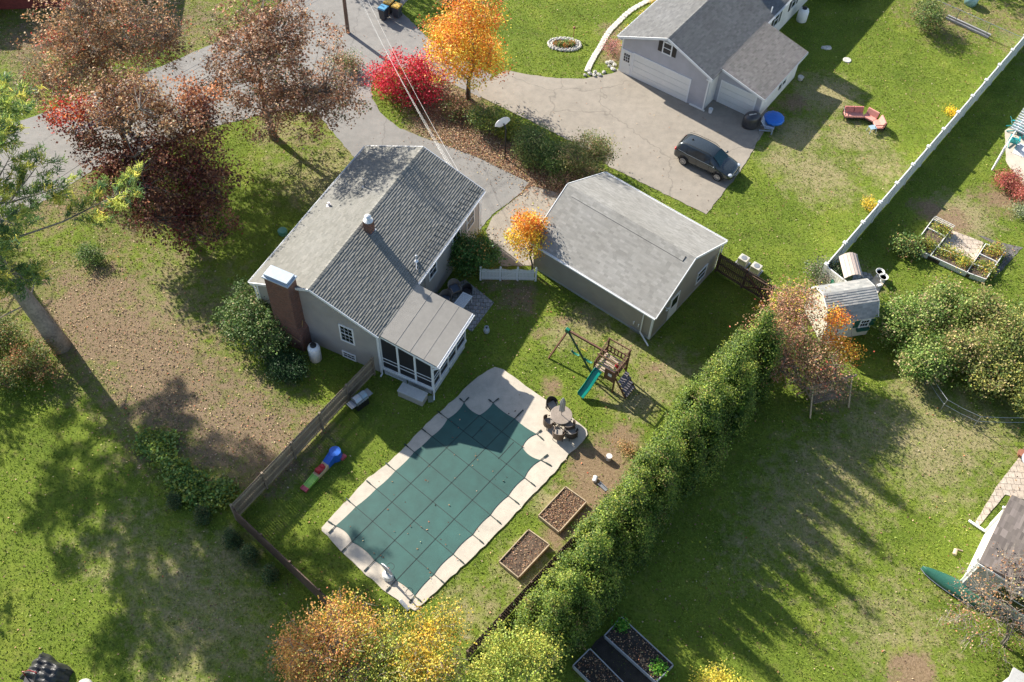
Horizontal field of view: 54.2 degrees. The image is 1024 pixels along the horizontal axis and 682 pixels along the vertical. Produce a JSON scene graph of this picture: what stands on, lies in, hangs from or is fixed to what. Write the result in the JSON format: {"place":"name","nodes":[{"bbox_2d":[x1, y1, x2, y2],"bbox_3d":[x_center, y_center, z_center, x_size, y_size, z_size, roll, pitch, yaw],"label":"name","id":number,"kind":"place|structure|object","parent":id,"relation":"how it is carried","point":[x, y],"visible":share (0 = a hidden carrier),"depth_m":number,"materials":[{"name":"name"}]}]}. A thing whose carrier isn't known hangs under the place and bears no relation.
{"place":"outdoors","nodes":[
{"label":"outdoors","id":0,"kind":"place"},
{"bbox_2d":[0,0,491,218],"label":"street","id":1,"kind":"structure","parent":0,"point":[391,31],"depth_m":76.36,"materials":[{"name":"grey asphalt"}]},
{"bbox_2d":[310,99,528,225],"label":"driveway","id":2,"kind":"structure","parent":0,"point":[374,123],"depth_m":71.53,"materials":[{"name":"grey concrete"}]},
{"bbox_2d":[437,280,493,330],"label":"paver patio","id":3,"kind":"structure","parent":0,"point":[486,300],"depth_m":63.15,"materials":[{"name":"grey stone"}]},
{"bbox_2d":[0,0,1023,681],"bbox_3d":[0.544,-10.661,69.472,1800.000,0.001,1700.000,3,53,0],"label":"ground","id":4,"kind":"structure","parent":0,"point":[920,664],"depth_m":58.01,"materials":[{"name":"green plant"}]},
{"bbox_2d":[0,305,31,360],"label":"shrub","id":5,"kind":"object","parent":4,"relation":"on","point":[7,332],"visible":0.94,"depth_m":59.19,"materials":[{"name":"green plant"}]},
{"bbox_2d":[0,354,31,400],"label":"shrub","id":6,"kind":"object","parent":4,"relation":"on","point":[3,375],"visible":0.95,"depth_m":57.82,"materials":[{"name":"green plant"}]},
{"bbox_2d":[0,336,67,391],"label":"shrub","id":7,"kind":"object","parent":4,"relation":"on","point":[32,360],"visible":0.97,"depth_m":58.22,"materials":[{"name":"green plant"}]},
{"bbox_2d":[19,652,73,681],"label":"covered mower","id":8,"kind":"object","parent":4,"relation":"on","point":[46,667],"visible":1,"depth_m":48.20,"materials":[{"name":"black fabric"}]},
{"bbox_2d":[0,0,130,9],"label":"brick house","id":9,"kind":"structure","parent":4,"relation":"on","point":[15,4],"depth_m":79.46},
{"bbox_2d":[0,71,146,354],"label":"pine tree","id":10,"kind":"object","parent":4,"relation":"on","point":[16,280],"visible":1,"depth_m":51.49,"materials":[{"name":"green plant"}]},
{"bbox_2d":[63,239,110,271],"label":"shrub","id":11,"kind":"object","parent":4,"relation":"on","point":[85,253],"visible":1,"depth_m":63.87,"materials":[{"name":"green plant"}]},
{"bbox_2d":[0,0,198,118],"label":"bare tree","id":12,"kind":"object","parent":4,"relation":"on","point":[84,45],"visible":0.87,"depth_m":65.57,"materials":[{"name":"brown plant"}]},
{"bbox_2d":[33,59,253,259],"bbox_3d":[-23.165,-11.074,62.435,13.823,10.902,10.320,3,53,0],"label":"purple maple","id":13,"kind":"object","parent":4,"relation":"on","point":[174,213],"visible":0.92,"depth_m":61.84,"materials":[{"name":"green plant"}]},
{"bbox_2d":[122,426,168,459],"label":"shrub","id":14,"kind":"object","parent":4,"relation":"on","point":[142,440],"visible":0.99,"depth_m":56.04,"materials":[{"name":"green plant"}]},
{"bbox_2d":[140,434,180,470],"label":"shrub","id":15,"kind":"object","parent":4,"relation":"on","point":[156,450],"visible":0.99,"depth_m":55.64,"materials":[{"name":"green plant"}]},
{"bbox_2d":[156,448,195,483],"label":"shrub","id":16,"kind":"object","parent":4,"relation":"on","point":[170,465],"visible":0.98,"depth_m":55.07,"materials":[{"name":"green plant"}]},
{"bbox_2d":[163,458,205,492],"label":"shrub","id":17,"kind":"object","parent":4,"relation":"on","point":[188,472],"visible":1,"depth_m":54.70,"materials":[{"name":"green plant"}]},
{"bbox_2d":[181,469,216,510],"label":"shrub","id":18,"kind":"object","parent":4,"relation":"on","point":[203,487],"visible":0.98,"depth_m":54.34,"materials":[{"name":"green plant"}]},
{"bbox_2d":[189,477,235,517],"bbox_3d":[-16.140,8.544,54.167,2.589,0.929,2.158,-12,55,-11],"label":"shrub","id":19,"kind":"object","parent":4,"relation":"on","point":[209,502],"visible":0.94,"depth_m":54.03,"materials":[{"name":"green plant"}]},
{"bbox_2d":[208,473,244,502],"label":"shrub","id":20,"kind":"object","parent":4,"relation":"on","point":[222,485],"visible":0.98,"depth_m":54.49,"materials":[{"name":"green plant"}]},
{"bbox_2d":[219,528,244,551],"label":"young arborvitae","id":21,"kind":"object","parent":4,"relation":"on","point":[232,539],"visible":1,"depth_m":52.34,"materials":[{"name":"green plant"}]},
{"bbox_2d":[235,542,259,569],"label":"young arborvitae","id":22,"kind":"object","parent":4,"relation":"on","point":[248,553],"visible":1,"depth_m":51.69,"materials":[{"name":"green plant"}]},
{"bbox_2d":[206,272,299,366],"bbox_3d":[-15.173,-1.200,59.882,6.029,3.468,4.988,24,56,15],"label":"rhododendron","id":23,"kind":"object","parent":4,"relation":"on","point":[258,316],"visible":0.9,"depth_m":59.37,"materials":[{"name":"green plant"}]},
{"bbox_2d":[187,0,377,149],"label":"brown leaf tree","id":24,"kind":"object","parent":4,"relation":"on","point":[275,95],"visible":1,"depth_m":65.17,"materials":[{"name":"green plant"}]},
{"bbox_2d":[264,345,311,387],"bbox_3d":[-13.239,1.454,59.108,3.110,1.584,2.717,3,53,0],"label":"shrub","id":25,"kind":"object","parent":4,"relation":"on","point":[296,367],"visible":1,"depth_m":58.83,"materials":[{"name":"green plant"}]},
{"bbox_2d":[232,507,352,630],"bbox_3d":[-11.317,11.670,51.408,9.004,1.680,0.107,36,60,22],"label":"privacy fence","id":26,"kind":"object","parent":4,"relation":"on","point":[281,559],"visible":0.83,"depth_m":51.56,"materials":[{"name":"brown wood"}]},
{"bbox_2d":[229,357,375,520],"bbox_3d":[-11.477,5.298,56.068,0.120,1.780,11.782,30,58,18],"label":"privacy fence","id":27,"kind":"object","parent":4,"relation":"on","point":[291,451],"visible":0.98,"depth_m":55.87,"materials":[{"name":"brown wood"}]},
{"bbox_2d":[300,446,346,492],"bbox_3d":[-10.541,7.074,55.489,0.920,0.650,3.100,31,58,19],"label":"toy coaster","id":28,"kind":"object","parent":4,"relation":"on","point":[333,455],"visible":1,"depth_m":55.65,"materials":[{"name":"blue plastic"}]},
{"bbox_2d":[262,582,403,681],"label":"autumn tree","id":29,"kind":"object","parent":4,"relation":"on","point":[299,651],"visible":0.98,"depth_m":45.80,"materials":[{"name":"orange plant"}]},
{"bbox_2d":[323,43,364,75],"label":"shrub","id":30,"kind":"object","parent":4,"relation":"on","point":[353,63],"visible":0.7,"depth_m":75.84,"materials":[{"name":"beige plant"}]},
{"bbox_2d":[346,388,372,411],"bbox_3d":[-8.781,3.476,57.933,0.638,1.119,1.580,39,61,24],"label":"gas grill","id":31,"kind":"object","parent":4,"relation":"on","point":[359,401],"visible":1,"depth_m":57.62,"materials":[{"name":"grey metal"}]},
{"bbox_2d":[248,145,485,399],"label":"house","id":32,"kind":"structure","parent":4,"relation":"on","point":[354,267],"depth_m":59.09,"materials":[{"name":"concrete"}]},
{"bbox_2d":[360,45,456,112],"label":"burning bush","id":33,"kind":"object","parent":4,"relation":"on","point":[418,79],"visible":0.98,"depth_m":73.58,"materials":[{"name":"red plant"}]},
{"bbox_2d":[397,382,427,406],"bbox_3d":[-5.819,3.132,58.623,1.700,0.600,0.720,22,56,14],"label":"deck box","id":34,"kind":"object","parent":4,"relation":"on","point":[408,392],"visible":1,"depth_m":58.40,"materials":[{"name":"beige plastic"}]},
{"bbox_2d":[356,592,476,681],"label":"autumn tree","id":35,"kind":"object","parent":4,"relation":"on","point":[440,663],"visible":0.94,"depth_m":46.06,"materials":[{"name":"yellow plant"}]},
{"bbox_2d":[435,92,472,123],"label":"shrub","id":36,"kind":"object","parent":4,"relation":"on","point":[452,107],"visible":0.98,"depth_m":73.06,"materials":[{"name":"brown plant"}]},
{"bbox_2d":[322,367,587,610],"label":"pool deck","id":37,"kind":"structure","parent":4,"relation":"on","point":[511,392],"depth_m":56.12,"materials":[{"name":"concrete"}]},
{"bbox_2d":[327,397,551,602],"bbox_3d":[-3.553,8.032,55.323,7.471,0.050,13.223,35,59,21],"label":"pool cover","id":38,"kind":"object","parent":37,"relation":"on","point":[475,495],"visible":1,"depth_m":55.00,"materials":[{"name":"green fabric"}]},
{"bbox_2d":[414,0,516,99],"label":"maple tree","id":39,"kind":"object","parent":4,"relation":"on","point":[459,39],"visible":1,"depth_m":69.68,"materials":[{"name":"orange plant"}]},
{"bbox_2d":[446,226,509,281],"bbox_3d":[-2.308,-5.601,63.592,4.261,3.487,3.765,-37,63,-25],"label":"shrub","id":40,"kind":"object","parent":4,"relation":"on","point":[471,253],"visible":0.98,"depth_m":63.00,"materials":[{"name":"green plant"}]},
{"bbox_2d":[459,97,508,135],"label":"shrub","id":41,"kind":"object","parent":4,"relation":"on","point":[476,115],"visible":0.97,"depth_m":71.88,"materials":[{"name":"green plant"}]},
{"bbox_2d":[480,266,536,280],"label":"picket gate","id":42,"kind":"structure","parent":4,"relation":"on","point":[513,272],"depth_m":63.93,"materials":[{"name":"white paint"}]},
{"bbox_2d":[490,109,530,144],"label":"shrub","id":43,"kind":"object","parent":4,"relation":"on","point":[508,125],"visible":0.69,"depth_m":72.11,"materials":[{"name":"green plant"}]},
{"bbox_2d":[0,0,1023,681],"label":"fallen leaves","id":44,"kind":"object","parent":4,"relation":"on","point":[502,160],"visible":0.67,"depth_m":68.95,"materials":[{"name":"brown plant"}]},
{"bbox_2d":[459,618,573,681],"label":"autumn tree","id":45,"kind":"object","parent":4,"relation":"on","point":[503,655],"visible":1,"depth_m":46.64,"materials":[{"name":"green plant"}]},
{"bbox_2d":[486,186,559,265],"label":"garage apron","id":46,"kind":"object","parent":4,"relation":"on","point":[498,222],"visible":0.48,"depth_m":67.71,"materials":[{"name":"beige concrete"}]},
{"bbox_2d":[499,529,549,579],"bbox_3d":[0.643,11.280,53.008,1.459,0.304,2.565,35,60,22],"label":"raised bed","id":47,"kind":"object","parent":4,"relation":"on","point":[523,554],"visible":1,"depth_m":52.91,"materials":[{"name":"beige wood"}]},
{"bbox_2d":[502,203,553,273],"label":"maple tree","id":48,"kind":"object","parent":4,"relation":"on","point":[529,230],"visible":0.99,"depth_m":62.54,"materials":[{"name":"orange plant"}]},
{"bbox_2d":[503,120,556,173],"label":"shrub","id":49,"kind":"object","parent":4,"relation":"on","point":[529,141],"visible":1,"depth_m":69.96,"materials":[{"name":"green plant"}]},
{"bbox_2d":[466,481,624,660],"bbox_3d":[5.674,8.392,54.670,0.107,1.380,23.956,36,60,22],"label":"privacy fence","id":50,"kind":"object","parent":4,"relation":"on","point":[504,614],"visible":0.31,"depth_m":50.79,"materials":[{"name":"brown wood"}]},
{"bbox_2d":[510,586,591,676],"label":"arborvitae","id":51,"kind":"object","parent":4,"relation":"on","point":[546,613],"visible":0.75,"depth_m":48.12,"materials":[{"name":"green plant"}]},
{"bbox_2d":[533,134,577,179],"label":"shrub","id":52,"kind":"object","parent":4,"relation":"on","point":[556,164],"visible":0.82,"depth_m":69.39,"materials":[{"name":"green plant"}]},
{"bbox_2d":[538,486,586,533],"bbox_3d":[2.748,9.210,54.615,1.509,0.316,2.476,35,60,22],"label":"raised bed","id":53,"kind":"object","parent":4,"relation":"on","point":[560,511],"visible":1,"depth_m":54.51,"materials":[{"name":"soil"}]},
{"bbox_2d":[526,562,603,646],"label":"arborvitae","id":54,"kind":"object","parent":4,"relation":"on","point":[571,580],"visible":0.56,"depth_m":48.79,"materials":[{"name":"green plant"}]},
{"bbox_2d":[539,526,630,626],"bbox_3d":[4.194,10.876,49.854,4.444,6.257,4.383,-38,63,-26],"label":"arborvitae","id":55,"kind":"object","parent":4,"relation":"on","point":[604,584],"visible":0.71,"depth_m":49.61,"materials":[{"name":"green plant"}]},
{"bbox_2d":[549,127,621,178],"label":"shrub","id":56,"kind":"object","parent":4,"relation":"on","point":[597,151],"visible":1,"depth_m":68.81,"materials":[{"name":"green plant"}]},
{"bbox_2d":[548,327,634,398],"bbox_3d":[4.913,1.246,59.132,4.933,2.750,3.317,52,67,29],"label":"swing set","id":57,"kind":"object","parent":4,"relation":"on","point":[625,382],"visible":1,"depth_m":58.96,"materials":[{"name":"brown wood"}]},
{"bbox_2d":[572,648,622,681],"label":"raised bed","id":58,"kind":"object","parent":4,"relation":"on","point":[590,665],"visible":1,"depth_m":49.31,"materials":[{"name":"soil"}]},
{"bbox_2d":[565,501,637,581],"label":"arborvitae","id":59,"kind":"object","parent":4,"relation":"on","point":[620,538],"visible":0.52,"depth_m":50.66,"materials":[{"name":"green plant"}]},
{"bbox_2d":[580,468,660,572],"bbox_3d":[5.966,8.502,51.280,4.371,6.900,4.297,19,55,11],"label":"arborvitae","id":60,"kind":"object","parent":4,"relation":"on","point":[629,501],"visible":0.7,"depth_m":50.44,"materials":[{"name":"green plant"}]},
{"bbox_2d":[591,636,651,681],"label":"mulch path","id":61,"kind":"structure","parent":4,"relation":"on","point":[601,647],"depth_m":49.80,"materials":[{"name":"soil"}]},
{"bbox_2d":[529,172,727,345],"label":"garage","id":62,"kind":"structure","parent":4,"relation":"on","point":[621,251],"depth_m":61.90,"materials":[{"name":"beige"}]},
{"bbox_2d":[596,458,673,548],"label":"arborvitae","id":63,"kind":"object","parent":4,"relation":"on","point":[654,507],"visible":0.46,"depth_m":51.19,"materials":[{"name":"green plant"}]},
{"bbox_2d":[604,613,673,681],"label":"raised bed","id":64,"kind":"object","parent":4,"relation":"on","point":[636,648],"visible":1,"depth_m":49.96,"materials":[{"name":"soil"}]},
{"bbox_2d":[618,425,689,538],"bbox_3d":[7.868,6.604,52.379,3.701,7.498,4.473,33,59,20],"label":"arborvitae","id":65,"kind":"object","parent":4,"relation":"on","point":[665,455],"visible":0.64,"depth_m":51.32,"materials":[{"name":"green plant"}]},
{"bbox_2d":[632,406,711,504],"bbox_3d":[9.117,5.673,53.454,4.540,6.926,3.943,-10,54,-10],"label":"arborvitae","id":66,"kind":"object","parent":4,"relation":"on","point":[691,473],"visible":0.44,"depth_m":52.98,"materials":[{"name":"green plant"}]},
{"bbox_2d":[652,381,731,486],"bbox_3d":[9.993,4.528,53.556,4.400,8.174,4.108,-2,54,-4],"label":"arborvitae","id":67,"kind":"object","parent":4,"relation":"on","point":[708,409],"visible":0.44,"depth_m":53.32,"materials":[{"name":"green plant"}]},
{"bbox_2d":[663,363,739,442],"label":"arborvitae","id":68,"kind":"object","parent":4,"relation":"on","point":[728,394],"visible":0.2,"depth_m":54.38,"materials":[{"name":"green plant"}]},
{"bbox_2d":[617,0,808,113],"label":"neighbor house","id":69,"kind":"structure","parent":4,"relation":"on","point":[743,56],"depth_m":74.40,"materials":[{"name":"grey"}]},
{"bbox_2d":[630,53,691,102],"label":"garage door","id":70,"kind":"structure","parent":69,"relation":"in","point":[650,75],"depth_m":75.26,"materials":[{"name":"white paint"}]},
{"bbox_2d":[716,80,756,113],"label":"garage door","id":71,"kind":"structure","parent":69,"relation":"in","point":[743,100],"depth_m":74.17,"materials":[{"name":"white paint"}]},
{"bbox_2d":[688,658,752,681],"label":"shrub","id":72,"kind":"object","parent":4,"relation":"on","point":[720,676],"visible":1,"depth_m":48.76,"materials":[{"name":"yellow plant"}]},
{"bbox_2d":[688,339,762,443],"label":"arborvitae","id":73,"kind":"object","parent":4,"relation":"on","point":[742,379],"visible":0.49,"depth_m":54.84,"materials":[{"name":"green plant"}]},
{"bbox_2d":[693,325,763,414],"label":"arborvitae","id":74,"kind":"object","parent":4,"relation":"on","point":[722,354],"visible":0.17,"depth_m":56.03,"materials":[{"name":"green plant"}]},
{"bbox_2d":[714,252,774,304],"bbox_3d":[14.811,-3.969,63.907,4.134,1.830,0.187,36,60,22],"label":"privacy fence","id":75,"kind":"object","parent":4,"relation":"on","point":[752,288],"visible":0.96,"depth_m":63.94,"materials":[{"name":"brown wood"}]},
{"bbox_2d":[710,302,787,404],"bbox_3d":[14.007,0.239,57.284,4.245,7.484,3.842,4,53,1],"label":"arborvitae","id":76,"kind":"object","parent":4,"relation":"on","point":[764,328],"visible":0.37,"depth_m":56.41,"materials":[{"name":"green plant"}]},
{"bbox_2d":[729,271,858,402],"bbox_3d":[16.688,0.347,58.580,6.993,5.752,8.218,-24,58,-19],"label":"ornamental tree","id":77,"kind":"object","parent":4,"relation":"on","point":[783,304],"visible":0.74,"depth_m":57.92,"materials":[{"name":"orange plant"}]},
{"bbox_2d":[802,248,840,285],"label":"shrub","id":78,"kind":"object","parent":4,"relation":"on","point":[832,266],"visible":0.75,"depth_m":64.33,"materials":[{"name":"green plant"}]},
{"bbox_2d":[796,374,856,417],"bbox_3d":[18.453,2.969,58.702,3.310,2.175,1.774,-14,55,-12],"label":"swing bench","id":79,"kind":"object","parent":4,"relation":"on","point":[813,399],"visible":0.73,"depth_m":58.91,"materials":[{"name":"brown wood"}]},
{"bbox_2d":[804,278,879,340],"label":"garden shed","id":80,"kind":"structure","parent":4,"relation":"on","point":[859,298],"depth_m":60.89,"materials":[{"name":"beige"}]},
{"bbox_2d":[809,301,874,375],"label":"maple tree","id":81,"kind":"object","parent":4,"relation":"on","point":[831,335],"visible":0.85,"depth_m":58.88,"materials":[{"name":"orange plant"}]},
{"bbox_2d":[830,252,862,283],"bbox_3d":[21.266,-4.246,64.065,1.769,2.301,2.242,3,53,0],"label":"canopy swing","id":82,"kind":"object","parent":4,"relation":"on","point":[850,263],"visible":0.81,"depth_m":63.22,"materials":[{"name":"beige fabric"}]},
{"bbox_2d":[843,106,886,131],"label":"outdoor sofa","id":83,"kind":"object","parent":4,"relation":"on","point":[871,115],"visible":1,"depth_m":74.40,"materials":[{"name":"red fabric"}]},
{"bbox_2d":[887,225,927,262],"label":"shrub","id":84,"kind":"object","parent":4,"relation":"on","point":[906,246],"visible":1,"depth_m":66.42,"materials":[{"name":"green plant"}]},
{"bbox_2d":[868,287,953,350],"bbox_3d":[24.357,-1.311,61.330,4.798,3.627,4.473,3,53,0],"label":"bush","id":85,"kind":"object","parent":4,"relation":"on","point":[897,319],"visible":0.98,"depth_m":60.92,"materials":[{"name":"green plant"}]},
{"bbox_2d":[818,34,1023,284],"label":"vinyl fence","id":86,"kind":"object","parent":4,"relation":"on","point":[893,191],"visible":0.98,"depth_m":70.89,"materials":[{"name":"white plastic"}]},
{"bbox_2d":[891,325,964,387],"bbox_3d":[24.960,0.964,59.967,4.424,3.147,4.504,3,53,0],"label":"bush","id":87,"kind":"object","parent":4,"relation":"on","point":[919,359],"visible":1,"depth_m":59.42,"materials":[{"name":"green plant"}]},
{"bbox_2d":[908,0,953,35],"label":"shrub","id":88,"kind":"object","parent":4,"relation":"on","point":[930,15],"visible":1,"depth_m":80.57,"materials":[{"name":"green plant"}]},
{"bbox_2d":[909,271,987,333],"bbox_3d":[27.072,-2.255,62.417,4.744,3.183,4.719,3,53,0],"label":"bush","id":89,"kind":"object","parent":4,"relation":"on","point":[946,291],"visible":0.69,"depth_m":61.80,"materials":[{"name":"green plant"}]},
{"bbox_2d":[916,216,1004,282],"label":"raised garden","id":90,"kind":"object","parent":4,"relation":"on","point":[970,273],"visible":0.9,"depth_m":66.38,"materials":[{"name":"white plastic"}]},
{"bbox_2d":[921,566,1006,616],"bbox_3d":[23.672,13.088,52.361,4.648,0.493,0.998,30,58,19],"label":"canoe","id":91,"kind":"object","parent":4,"relation":"on","point":[942,580],"visible":0.73,"depth_m":52.34,"materials":[{"name":"plastic"}]},
{"bbox_2d":[928,315,1008,380],"bbox_3d":[27.340,0.485,60.123,5.106,3.618,4.155,-8,54,-8],"label":"bush","id":92,"kind":"object","parent":4,"relation":"on","point":[960,341],"visible":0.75,"depth_m":59.39,"materials":[{"name":"green plant"}]},
{"bbox_2d":[927,543,1023,666],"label":"sparse tree","id":93,"kind":"object","parent":4,"relation":"on","point":[1006,638],"visible":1,"depth_m":49.47,"materials":[{"name":"brown plant"}]},
{"bbox_2d":[954,338,1023,407],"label":"bush","id":94,"kind":"object","parent":4,"relation":"on","point":[994,372],"visible":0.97,"depth_m":58.87,"materials":[{"name":"green plant"}]},
{"bbox_2d":[957,279,1022,344],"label":"bush","id":95,"kind":"object","parent":4,"relation":"on","point":[994,314],"visible":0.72,"depth_m":61.00,"materials":[{"name":"green plant"}]},
{"bbox_2d":[960,495,1023,626],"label":"ranch house","id":96,"kind":"structure","parent":4,"relation":"on","point":[1004,529],"depth_m":51.13,"materials":[{"name":"white"}]},
{"bbox_2d":[988,582,1023,616],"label":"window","id":97,"kind":"structure","parent":96,"relation":"in","point":[1015,603],"depth_m":50.81,"materials":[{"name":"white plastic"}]},
{"bbox_2d":[979,235,1022,279],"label":"gravel bed","id":98,"kind":"object","parent":4,"relation":"on","point":[1010,253],"visible":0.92,"depth_m":67.21,"materials":[{"name":"grey gravel"}]},
{"bbox_2d":[984,304,1023,378],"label":"bush","id":99,"kind":"object","parent":4,"relation":"on","point":[1015,348],"visible":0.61,"depth_m":59.77,"materials":[{"name":"green plant"}]},
{"bbox_2d":[990,166,1023,197],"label":"shrub","id":100,"kind":"object","parent":4,"relation":"on","point":[1013,178],"visible":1,"depth_m":70.41,"materials":[{"name":"red plant"}]},
{"bbox_2d":[993,361,1023,419],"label":"bush","id":101,"kind":"object","parent":4,"relation":"on","point":[1017,395],"visible":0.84,"depth_m":58.40,"materials":[{"name":"green plant"}]},
{"bbox_2d":[475,69,767,213],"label":"driveway","id":102,"kind":"structure","parent":0,"point":[626,102],"depth_m":73.90,"materials":[{"name":"beige concrete"}]},
{"bbox_2d":[674,132,740,180],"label":"parked car","id":103,"kind":"object","parent":102,"relation":"on","point":[717,162],"visible":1,"depth_m":70.14,"materials":[{"name":"grey paint"}]},
{"bbox_2d":[742,111,760,129],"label":"covered grill","id":104,"kind":"object","parent":102,"relation":"on","point":[751,120],"visible":1,"depth_m":73.20,"materials":[{"name":"black fabric"}]},
{"bbox_2d":[941,231,983,259],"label":"paver patio","id":105,"kind":"structure","parent":0,"point":[969,242],"depth_m":67.52,"materials":[{"name":"beige stone"}]},
{"bbox_2d":[975,458,1023,524],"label":"patio","id":106,"kind":"structure","parent":0,"point":[1008,484],"depth_m":56.39,"materials":[{"name":"beige stone"}]},
{"bbox_2d":[1005,123,1023,183],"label":"patio","id":107,"kind":"structure","parent":0,"point":[1014,161],"depth_m":72.85,"materials":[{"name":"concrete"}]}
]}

